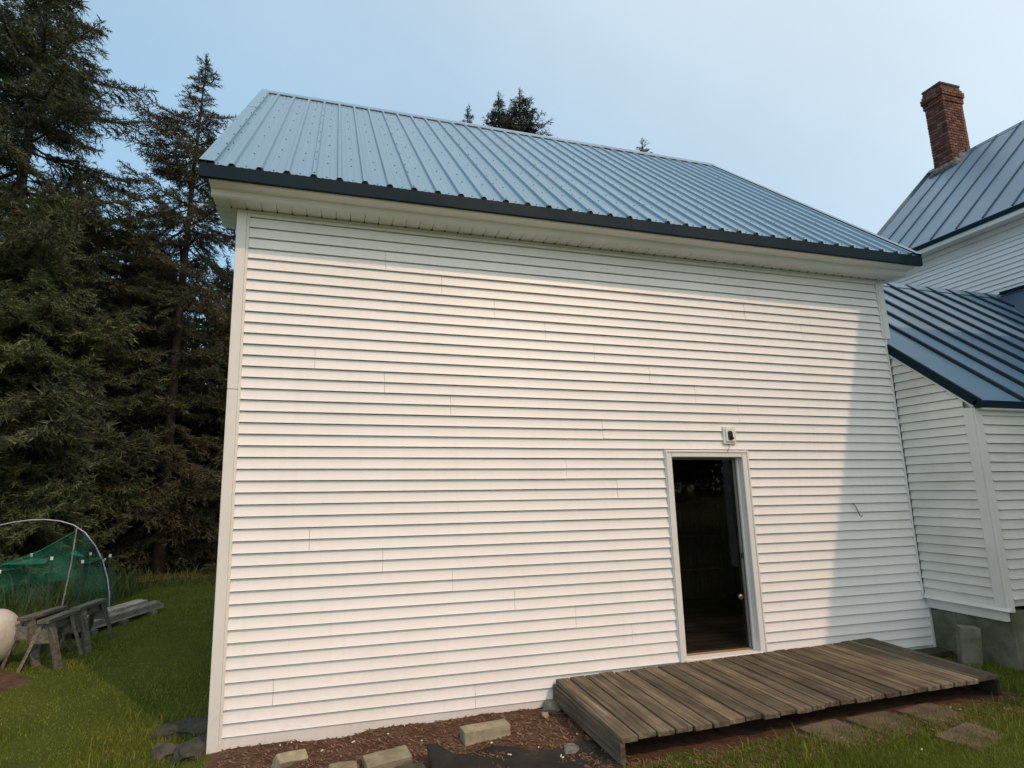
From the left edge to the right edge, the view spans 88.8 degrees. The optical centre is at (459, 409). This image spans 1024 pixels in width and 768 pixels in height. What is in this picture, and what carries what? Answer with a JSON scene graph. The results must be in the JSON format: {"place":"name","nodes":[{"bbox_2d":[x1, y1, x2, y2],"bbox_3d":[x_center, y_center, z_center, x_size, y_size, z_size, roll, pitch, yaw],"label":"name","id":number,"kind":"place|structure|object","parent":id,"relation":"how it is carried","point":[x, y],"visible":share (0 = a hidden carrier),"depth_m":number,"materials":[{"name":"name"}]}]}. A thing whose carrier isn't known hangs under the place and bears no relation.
{"place":"outdoors","nodes":[
{"label":"outdoors","id":0,"kind":"place"},
{"bbox_2d":[0,552,1023,767],"bbox_3d":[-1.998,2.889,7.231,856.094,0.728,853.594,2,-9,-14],"label":"ground","id":1,"kind":"structure","parent":0,"point":[652,748],"depth_m":4.47,"materials":[{"name":"green plant"}]},
{"bbox_2d":[0,609,20,662],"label":"propane tank","id":2,"kind":"object","parent":1,"relation":"on","point":[9,623],"visible":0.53,"depth_m":6.28,"materials":[{"name":"metal"}]},
{"bbox_2d":[25,553,32,610],"bbox_3d":[-7.828,3.176,9.467,0.038,1.104,0.036,2,-9,-14],"label":"fence post","id":3,"kind":"object","parent":1,"relation":"on","point":[29,575],"visible":0.74,"depth_m":9.48,"materials":[{"name":"white plastic"}]},
{"bbox_2d":[0,313,69,549],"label":"spruce tree","id":4,"kind":"object","parent":1,"relation":"on","point":[1,328],"visible":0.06,"depth_m":11.42,"materials":[{"name":"green plant"}]},
{"bbox_2d":[0,606,73,667],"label":"sawhorse","id":5,"kind":"object","parent":1,"relation":"on","point":[26,629],"visible":0.67,"depth_m":6.36,"materials":[{"name":"grey wood"}]},
{"bbox_2d":[45,557,52,609],"bbox_3d":[-6.888,3.040,8.737,0.038,1.124,0.036,2,-9,-14],"label":"fence post","id":6,"kind":"object","parent":1,"relation":"on","point":[49,581],"visible":0.76,"depth_m":8.74,"materials":[{"name":"white plastic"}]},
{"bbox_2d":[16,610,82,672],"bbox_3d":[-4.997,2.844,6.445,0.493,0.581,0.623,0,-9,-7],"label":"sawhorse","id":7,"kind":"object","parent":1,"relation":"on","point":[55,626],"visible":0.97,"depth_m":6.25,"materials":[{"name":"grey wood"}]},
{"bbox_2d":[0,519,109,606],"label":"garden net tunnel","id":8,"kind":"structure","parent":1,"relation":"on","point":[61,564],"depth_m":9.14,"materials":[{"name":"green plastic"}]},
{"bbox_2d":[77,560,83,604],"bbox_3d":[-6.378,3.067,8.759,0.038,1.054,0.036,2,-9,-14],"label":"fence post","id":9,"kind":"object","parent":1,"relation":"on","point":[80,582],"visible":0.76,"depth_m":8.77,"materials":[{"name":"white plastic"}]},
{"bbox_2d":[70,629,98,635],"bbox_3d":[-5.652,3.297,7.713,0.600,0.080,0.090,-2,-9,8],"label":"bearer","id":10,"kind":"object","parent":1,"relation":"on","point":[93,632],"visible":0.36,"depth_m":7.66,"materials":[{"name":"grey wood"}]},
{"bbox_2d":[80,605,163,631],"bbox_3d":[-5.393,3.345,8.394,0.105,0.033,1.673,-2,-9,8],"label":"board","id":11,"kind":"object","parent":10,"relation":"on","point":[120,619],"visible":0.43,"depth_m":8.38,"materials":[{"name":"grey wood"}]},
{"bbox_2d":[79,603,162,630],"bbox_3d":[-5.397,3.290,8.311,0.105,0.035,1.792,-2,-9,8],"label":"board","id":12,"kind":"object","parent":11,"relation":"on","point":[122,616],"visible":0.43,"depth_m":8.37,"materials":[{"name":"grey wood"}]},
{"bbox_2d":[93,602,160,623],"bbox_3d":[-5.390,3.252,8.327,0.105,0.034,1.613,-2,-9,8],"label":"board","id":13,"kind":"object","parent":12,"relation":"on","point":[129,611],"visible":0.64,"depth_m":8.45,"materials":[{"name":"grey wood"}]},
{"bbox_2d":[59,598,114,652],"bbox_3d":[-5.088,2.950,7.135,0.458,0.582,0.666,0,-9,-5],"label":"sawhorse","id":14,"kind":"object","parent":1,"relation":"on","point":[95,609],"visible":0.73,"depth_m":7.08,"materials":[{"name":"grey wood"}]},
{"bbox_2d":[86,552,91,594],"bbox_3d":[-7.150,3.287,10.040,0.038,1.054,0.036,2,-9,-14],"label":"fence post","id":15,"kind":"object","parent":1,"relation":"on","point":[89,565],"visible":0.59,"depth_m":10.07,"materials":[{"name":"white plastic"}]},
{"bbox_2d":[0,183,178,594],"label":"spruce tree","id":16,"kind":"object","parent":1,"relation":"on","point":[72,504],"visible":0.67,"depth_m":11.53,"materials":[{"name":"green plant"}]},
{"bbox_2d":[0,0,187,586],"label":"spruce tree","id":17,"kind":"object","parent":1,"relation":"on","point":[43,93],"visible":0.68,"depth_m":12.99,"materials":[{"name":"green plant"}]},
{"bbox_2d":[41,173,156,559],"bbox_3d":[-12.770,-1.349,16.486,7.257,14.373,7.047,5,-11,-34],"label":"spruce tree","id":18,"kind":"object","parent":1,"relation":"on","point":[94,269],"depth_m":17.46,"materials":[{"name":"green plant"}]},
{"bbox_2d":[0,554,216,616],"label":"tall weeds","id":19,"kind":"object","parent":1,"relation":"on","point":[128,585],"visible":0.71,"depth_m":9.93,"materials":[{"name":"green plant"}]},
{"bbox_2d":[105,554,111,606],"bbox_3d":[-6.331,3.156,9.383,0.038,1.084,0.036,2,-9,-14],"label":"fence post","id":20,"kind":"object","parent":1,"relation":"on","point":[108,573],"visible":0.69,"depth_m":9.40,"materials":[{"name":"white plastic"}]},
{"bbox_2d":[34,214,203,577],"bbox_3d":[-10.046,-0.539,15.246,4.881,11.162,4.831,2,-9,-14],"label":"spruce tree","id":21,"kind":"object","parent":1,"relation":"on","point":[126,270],"visible":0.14,"depth_m":14.80,"materials":[{"name":"green plant"}]},
{"bbox_2d":[111,620,128,625],"bbox_3d":[-5.570,3.392,8.300,0.600,0.080,0.090,-2,-9,8],"label":"bearer","id":22,"kind":"object","parent":1,"relation":"on","point":[123,622],"visible":0.36,"depth_m":8.23,"materials":[{"name":"grey wood"}]},
{"bbox_2d":[45,52,236,573],"bbox_3d":[-8.126,-3.157,15.259,6.082,16.211,5.538,2,-9,-14],"label":"spruce tree","id":23,"kind":"object","parent":1,"relation":"on","point":[176,170],"visible":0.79,"depth_m":14.35,"materials":[{"name":"green plant"}]},
{"bbox_2d":[69,231,220,572],"bbox_3d":[-9.763,-0.331,16.206,5.820,11.688,6.277,2,-9,-14],"label":"spruce tree","id":24,"kind":"object","parent":1,"relation":"on","point":[194,389],"visible":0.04,"depth_m":15.53,"materials":[{"name":"green plant"}]},
{"bbox_2d":[140,611,157,615],"bbox_3d":[-5.481,3.492,8.936,0.600,0.080,0.090,-2,-9,8],"label":"bearer","id":25,"kind":"object","parent":1,"relation":"on","point":[153,613],"visible":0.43,"depth_m":8.87,"materials":[{"name":"grey wood"}]},
{"bbox_2d":[151,742,178,760],"bbox_3d":[-2.375,2.791,4.217,0.231,0.149,0.247,6,-11,-38],"label":"fieldstone","id":26,"kind":"object","parent":1,"relation":"on","point":[165,749],"visible":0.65,"depth_m":4.17,"materials":[{"name":"grey stone"}]},
{"bbox_2d":[151,716,207,739],"bbox_3d":[-2.359,2.840,4.633,0.636,0.180,0.371,1,-9,-9],"label":"fieldstone","id":27,"kind":"object","parent":1,"relation":"on","point":[199,724],"visible":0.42,"depth_m":4.51,"materials":[{"name":"grey stone"}]},
{"bbox_2d":[149,255,213,508],"bbox_3d":[-12.585,-0.331,21.211,7.362,13.878,7.250,-5,-10,26],"label":"spruce tree","id":28,"kind":"object","parent":1,"relation":"on","point":[185,314],"depth_m":22.00,"materials":[{"name":"green plant"}]},
{"bbox_2d":[170,734,206,765],"bbox_3d":[-2.107,2.734,4.172,0.326,0.194,0.402,-5,-10,24],"label":"fieldstone","id":29,"kind":"object","parent":1,"relation":"on","point":[192,748],"visible":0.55,"depth_m":4.07,"materials":[{"name":"grey stone"}]},
{"bbox_2d":[156,297,231,567],"bbox_3d":[-7.400,0.469,16.747,5.005,9.527,5.062,2,-9,-14],"label":"spruce tree","id":30,"kind":"object","parent":1,"relation":"on","point":[212,411],"visible":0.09,"depth_m":15.73,"materials":[{"name":"green plant"}]},
{"bbox_2d":[168,313,230,573],"bbox_3d":[-6.220,-0.100,16.183,4.469,10.585,4.821,-3,-9,13],"label":"spruce tree","id":31,"kind":"object","parent":1,"relation":"on","point":[220,419],"visible":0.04,"depth_m":15.14,"materials":[{"name":"green plant"}]},
{"bbox_2d":[166,260,233,540],"bbox_3d":[-9.636,-0.048,20.807,7.612,12.752,7.578,2,-9,-14],"label":"spruce tree","id":32,"kind":"object","parent":1,"relation":"on","point":[226,304],"visible":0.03,"depth_m":20.77,"materials":[{"name":"green plant"}]},
{"bbox_2d":[272,749,307,767],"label":"tilted block","id":33,"kind":"object","parent":1,"relation":"on","point":[285,759],"depth_m":3.89,"materials":[{"name":"concrete"}]},
{"bbox_2d":[328,761,357,767],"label":"block","id":34,"kind":"object","parent":1,"relation":"on","point":[349,764],"depth_m":3.79,"materials":[{"name":"concrete"}]},
{"bbox_2d":[362,745,411,767],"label":"flat block","id":35,"kind":"object","parent":1,"relation":"on","point":[395,757],"depth_m":3.86,"materials":[{"name":"concrete"}]},
{"bbox_2d":[397,762,425,767],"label":"bottom stone","id":36,"kind":"object","parent":1,"relation":"on","point":[417,765],"visible":1,"depth_m":3.77,"materials":[{"name":"grey stone"}]},
{"bbox_2d":[460,104,473,122],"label":"spruce tree","id":37,"kind":"object","parent":1,"relation":"on","point":[468,117],"visible":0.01,"depth_m":21.21,"materials":[{"name":"green plant"}]},
{"bbox_2d":[460,719,510,745],"bbox_3d":[0.214,2.628,4.245,0.405,0.115,0.125,3,-10,-20],"label":"concrete brick","id":38,"kind":"object","parent":1,"relation":"on","point":[471,734],"visible":0.93,"depth_m":4.20,"materials":[{"name":"beige concrete"}]},
{"bbox_2d":[482,92,527,131],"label":"spruce tree","id":39,"kind":"object","parent":1,"relation":"on","point":[498,115],"visible":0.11,"depth_m":20.93,"materials":[{"name":"green plant"}]},
{"bbox_2d":[425,739,625,767],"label":"landscape fabric","id":40,"kind":"object","parent":1,"relation":"on","point":[439,756],"visible":0.94,"depth_m":3.83,"materials":[{"name":"black fabric"}]},
{"bbox_2d":[564,743,578,753],"bbox_3d":[0.860,2.592,3.967,0.118,0.074,0.143,-2,-9,10],"label":"grey chip","id":41,"kind":"object","parent":40,"relation":"on","point":[570,748],"visible":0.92,"depth_m":3.94,"materials":[{"name":"grey stone"}]},
{"bbox_2d":[498,86,557,137],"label":"spruce tree","id":42,"kind":"object","parent":1,"relation":"on","point":[525,116],"visible":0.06,"depth_m":20.78,"materials":[{"name":"green plant"}]},
{"bbox_2d":[542,712,548,718],"bbox_3d":[0.765,2.716,4.622,0.068,0.058,0.111,-3,-9,13],"label":"stone","id":43,"kind":"object","parent":1,"relation":"on","point":[545,715],"visible":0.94,"depth_m":4.59,"materials":[{"name":"stone"}]},
{"bbox_2d":[543,699,561,712],"bbox_3d":[0.861,2.734,4.755,0.170,0.158,0.182,5,-11,-34],"label":"footing stone","id":44,"kind":"object","parent":1,"relation":"on","point":[550,706],"visible":0.67,"depth_m":4.72,"materials":[{"name":"stone"}]},
{"bbox_2d":[199,89,936,753],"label":"barn","id":45,"kind":"structure","parent":1,"relation":"on","point":[491,391],"depth_m":5.24,"materials":[{"name":"white plastic"}]},
{"bbox_2d":[672,458,751,646],"bbox_3d":[2.678,1.516,5.563,0.866,2.004,0.075,2,-9,-14],"label":"storm door","id":46,"kind":"structure","parent":45,"relation":"in","point":[740,596],"depth_m":5.68,"materials":[{"name":"white glass"}]},
{"bbox_2d":[722,427,735,451],"bbox_3d":[2.997,0.324,5.744,0.160,0.282,0.061,2,-9,-14],"label":"wall light box","id":47,"kind":"object","parent":45,"relation":"attached to","point":[728,435],"visible":1,"depth_m":5.75,"materials":[{"name":"white plastic"}]},
{"bbox_2d":[280,725,922,757],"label":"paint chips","id":48,"kind":"object","parent":1,"relation":"on","point":[490,742],"visible":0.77,"depth_m":4.11,"materials":[{"name":"white paint"}]},
{"bbox_2d":[216,694,1023,767],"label":"bark litter","id":49,"kind":"object","parent":1,"relation":"on","point":[457,740],"visible":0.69,"depth_m":4.11,"materials":[{"name":"brown wood"}]},
{"bbox_2d":[636,138,651,152],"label":"spruce tree","id":50,"kind":"object","parent":1,"relation":"on","point":[642,149],"visible":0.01,"depth_m":22.69,"materials":[{"name":"green plant"}]},
{"bbox_2d":[553,638,1001,764],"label":"wooden deck","id":51,"kind":"structure","parent":1,"relation":"on","point":[610,713],"depth_m":4.57,"materials":[{"name":"brown wood"}]},
{"bbox_2d":[798,719,874,744],"bbox_3d":[2.921,2.500,3.996,0.425,0.055,0.363,3,-10,-20],"label":"paver","id":52,"kind":"object","parent":1,"relation":"on","point":[827,724],"visible":0.54,"depth_m":4.04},
{"bbox_2d":[845,711,921,736],"bbox_3d":[3.405,2.506,4.120,0.465,0.055,0.365,2,-9,-17],"label":"paver","id":53,"kind":"object","parent":1,"relation":"on","point":[880,715],"visible":0.49,"depth_m":4.17,"materials":[{"name":"grey stone"}]},
{"bbox_2d":[914,647,953,656],"bbox_3d":[5.082,2.700,5.760,0.744,0.067,0.160,1,-9,-10],"label":"grey plank","id":54,"kind":"object","parent":1,"relation":"on","point":[936,651],"visible":0.36,"depth_m":5.76,"materials":[{"name":"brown wood"}]},
{"bbox_2d":[897,703,971,724],"bbox_3d":[3.924,2.517,4.272,0.445,0.054,0.345,3,-10,-21],"label":"paver","id":55,"kind":"object","parent":1,"relation":"on","point":[928,707],"visible":0.52,"depth_m":4.31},
{"bbox_2d":[877,81,1023,574],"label":"farmhouse","id":56,"kind":"object","parent":1,"relation":"on","point":[956,219],"visible":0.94,"depth_m":10.97,"materials":[{"name":"white plastic"}]},
{"bbox_2d":[883,282,1023,670],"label":"house ell","id":57,"kind":"structure","parent":1,"relation":"on","point":[957,362],"depth_m":5.93,"materials":[{"name":"aged white siding"},{"name":"blue painted metal roofing"},{"name":"concrete"}]},
{"bbox_2d":[955,624,982,668],"bbox_3d":[5.375,2.502,5.484,0.176,0.434,0.105,-1,-5,20],"label":"leaning slab","id":58,"kind":"object","parent":1,"relation":"on","point":[969,643],"depth_m":5.45,"materials":[{"name":"concrete"}]},
{"bbox_2d":[934,722,1007,750],"bbox_3d":[3.789,2.423,3.834,0.505,0.055,0.265,4,-10,-25],"label":"paver","id":59,"kind":"object","parent":1,"relation":"on","point":[959,733],"visible":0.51,"depth_m":3.83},
{"bbox_2d":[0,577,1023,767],"bbox_3d":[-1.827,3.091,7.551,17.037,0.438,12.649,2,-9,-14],"label":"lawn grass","id":60,"kind":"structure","parent":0,"point":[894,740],"depth_m":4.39,"materials":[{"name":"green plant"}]},
{"bbox_2d":[0,0,1023,432],"label":"sky","id":61,"kind":"structure","parent":0,"point":[816,104],"materials":[{"name":"blue"}]},
{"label":"board","id":62,"kind":"object","parent":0,"visible":0},
{"bbox_2d":[109,600,158,614],"bbox_3d":[-5.508,3.251,8.303,0.105,0.033,1.886,-2,-9,8],"label":"board","id":63,"kind":"object","parent":62,"relation":"on","point":[132,607],"visible":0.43,"depth_m":8.68,"materials":[{"name":"grey wood"}]},
{"bbox_2d":[87,600,147,617],"bbox_3d":[-5.582,3.217,8.343,0.105,0.035,1.527,-2,-9,7],"label":"board","id":64,"kind":"object","parent":63,"relation":"on","point":[126,606],"visible":0.57,"depth_m":8.64,"materials":[{"name":"grey wood"}]},
{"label":"board","id":65,"kind":"object","parent":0,"visible":0},
{"bbox_2d":[107,599,142,608],"bbox_3d":[-5.705,3.221,8.361,0.105,0.034,1.600,-2,-9,7],"label":"board","id":66,"kind":"object","parent":65,"relation":"on","point":[111,607],"visible":0.14,"depth_m":8.80,"materials":[{"name":"grey wood"}]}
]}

